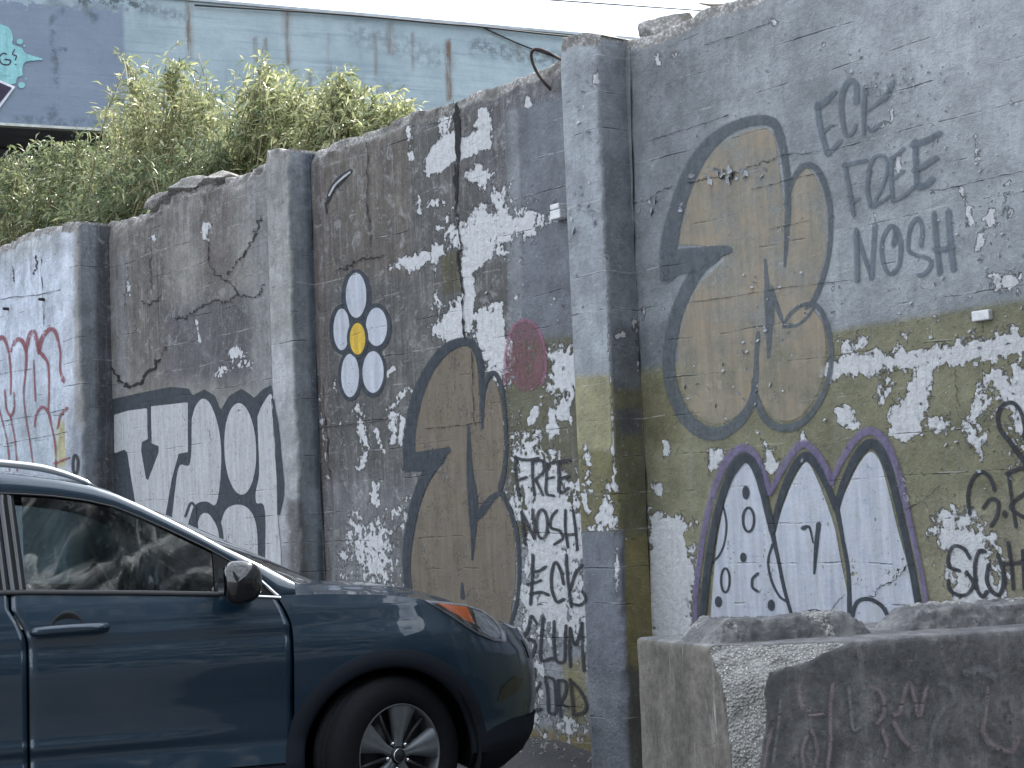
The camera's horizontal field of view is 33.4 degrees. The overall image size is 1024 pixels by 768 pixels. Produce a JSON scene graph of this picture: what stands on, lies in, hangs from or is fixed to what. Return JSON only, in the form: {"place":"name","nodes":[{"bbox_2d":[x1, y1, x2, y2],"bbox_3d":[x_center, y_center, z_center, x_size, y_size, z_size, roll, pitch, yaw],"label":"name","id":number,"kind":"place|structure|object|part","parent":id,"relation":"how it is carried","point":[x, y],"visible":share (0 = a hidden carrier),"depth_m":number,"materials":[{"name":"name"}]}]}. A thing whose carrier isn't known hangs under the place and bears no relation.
{"place":"outdoors","nodes":[
{"label":"outdoors","id":0,"kind":"place"},
{"bbox_2d":[225,0,734,36],"label":"sky","id":1,"kind":"structure","parent":0,"point":[617,20],"materials":[{"name":"white"}]},
{"bbox_2d":[548,0,700,10],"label":"overhead wire","id":2,"kind":"object","parent":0,"point":[625,5],"visible":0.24,"depth_m":19.83,"materials":[{"name":"grey"}]},
{"bbox_2d":[637,597,1023,767],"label":"concrete block","id":3,"kind":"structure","parent":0,"point":[933,684],"depth_m":5.22,"materials":[{"name":"grey concrete"}]},
{"label":"ground","id":4,"kind":"structure","parent":0,"visible":0},
{"bbox_2d":[0,459,535,767],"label":"blue crossover car","id":5,"kind":"object","parent":4,"relation":"on","point":[133,634],"visible":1,"depth_m":6.83,"materials":[{"name":"paint"}]},
{"bbox_3d":[-1.967,1.331,8.377,1.086,0.727,0.115,-1,-5,-19],"label":"front door","id":6,"kind":"part","parent":5,"relation":"part of","materials":[{"name":"blue paint"}]},
{"bbox_3d":[-2.320,1.157,6.399,0.964,0.761,0.130,-1,-5,-19],"label":"rear door","id":7,"kind":"part","parent":5,"relation":"part of","materials":[{"name":"blue paint"}]},
{"bbox_3d":[-2.049,0.798,8.281,0.777,0.460,0.122,-1,-5,-20],"label":"front window","id":8,"kind":"part","parent":5,"relation":"part of","materials":[{"name":"black glass"}]},
{"bbox_3d":[-1.552,0.651,6.825,0.777,0.460,0.122,-1,-5,-18],"label":"front window","id":9,"kind":"part","parent":5,"relation":"part of","materials":[{"name":"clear glass"}]},
{"bbox_3d":[-1.396,1.163,6.705,1.086,0.727,0.115,-1,-5,-19],"label":"front door","id":10,"kind":"part","parent":5,"relation":"part of","materials":[{"name":"blue paint"}]},
{"bbox_2d":[0,0,1023,767],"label":"concrete retaining wall","id":11,"kind":"structure","parent":4,"relation":"on","point":[584,362],"depth_m":8.64,"materials":[{"name":"grey concrete"}]},
{"bbox_2d":[144,191,172,210],"bbox_3d":[-2.596,-1.371,12.979,0.309,0.167,0.480,2,-6,-39],"label":"concrete slab","id":12,"kind":"object","parent":11,"relation":"on","point":[153,202],"depth_m":12.87,"materials":[{"name":"grey concrete"}]},
{"bbox_2d":[167,175,206,194],"bbox_3d":[-2.354,-1.458,12.672,0.507,0.153,0.315,-6,-6,33],"label":"concrete slab","id":13,"kind":"object","parent":11,"relation":"on","point":[188,184],"depth_m":12.55,"materials":[{"name":"grey concrete"}]},
{"bbox_2d":[197,170,238,186],"bbox_3d":[-2.107,-1.465,12.361,0.360,0.130,0.486,-2,-5,-7],"label":"concrete slab","id":14,"kind":"object","parent":11,"relation":"on","point":[217,178],"depth_m":12.18,"materials":[{"name":"grey concrete"}]},
{"bbox_2d":[637,12,692,36],"bbox_3d":[0.834,-1.790,8.825,0.385,0.227,0.295,0,-5,-23],"label":"concrete chunk","id":15,"kind":"object","parent":11,"relation":"on","point":[660,24],"visible":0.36,"depth_m":8.71,"materials":[{"name":"grey concrete"}]},
{"bbox_2d":[699,3,723,6],"bbox_3d":[1.022,-1.859,8.463,0.212,0.120,0.075,-5,-5,24],"label":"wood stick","id":16,"kind":"object","parent":11,"relation":"on","point":[709,5],"visible":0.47,"depth_m":8.48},
{"bbox_2d":[457,736,591,767],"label":"asphalt edge","id":17,"kind":"object","parent":4,"relation":"on","point":[525,757],"visible":0.05,"depth_m":8.89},
{"bbox_2d":[511,737,591,766],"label":"gravel","id":18,"kind":"structure","parent":4,"relation":"on","point":[544,746],"depth_m":9.01,"materials":[{"name":"grey gravel"}]},
{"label":"terrace","id":19,"kind":"structure","parent":0,"visible":0},
{"bbox_2d":[0,126,125,246],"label":"willow shrub","id":20,"kind":"object","parent":19,"relation":"on","point":[22,212],"visible":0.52,"depth_m":16.75,"materials":[{"name":"green plant"}]},
{"bbox_2d":[3,60,246,209],"bbox_3d":[-4.651,-1.665,18.881,1.239,2.567,6.247,2,-6,-39],"label":"willow shrub","id":21,"kind":"object","parent":19,"relation":"on","point":[113,140],"visible":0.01,"depth_m":17.99,"materials":[{"name":"green plant"}]},
{"bbox_2d":[45,121,254,226],"bbox_3d":[-3.090,-1.446,14.318,1.356,1.216,3.288,1,-6,-36],"label":"willow shrub","id":22,"kind":"object","parent":19,"relation":"on","point":[110,207],"visible":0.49,"depth_m":14.17,"materials":[{"name":"green plant"}]},
{"bbox_2d":[89,54,262,205],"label":"dry grass","id":23,"kind":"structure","parent":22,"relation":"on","point":[127,83],"depth_m":14.01,"materials":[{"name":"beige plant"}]},
{"bbox_2d":[67,38,245,216],"bbox_3d":[-2.962,-1.977,14.918,2.664,2.363,1.397,-7,-7,43],"label":"willow shrub","id":24,"kind":"object","parent":19,"relation":"on","point":[162,129],"visible":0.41,"depth_m":14.84,"materials":[{"name":"green plant"}]},
{"bbox_2d":[203,49,329,175],"bbox_3d":[-1.862,-1.813,13.356,1.458,1.678,1.601,-2,-5,0],"label":"willow shrub","id":25,"kind":"object","parent":19,"relation":"on","point":[263,116],"visible":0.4,"depth_m":13.23,"materials":[{"name":"green plant"}]},
{"bbox_2d":[0,0,638,223],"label":"blue concrete building","id":26,"kind":"structure","parent":19,"relation":"on","point":[58,58],"depth_m":20.34,"materials":[{"name":"concrete"}]},
{"bbox_2d":[258,62,428,163],"bbox_3d":[-1.132,-1.730,12.076,1.516,1.232,1.109,-6,-6,34],"label":"willow shrub","id":27,"kind":"object","parent":19,"relation":"on","point":[347,112],"visible":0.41,"depth_m":12.08,"materials":[{"name":"green plant"}]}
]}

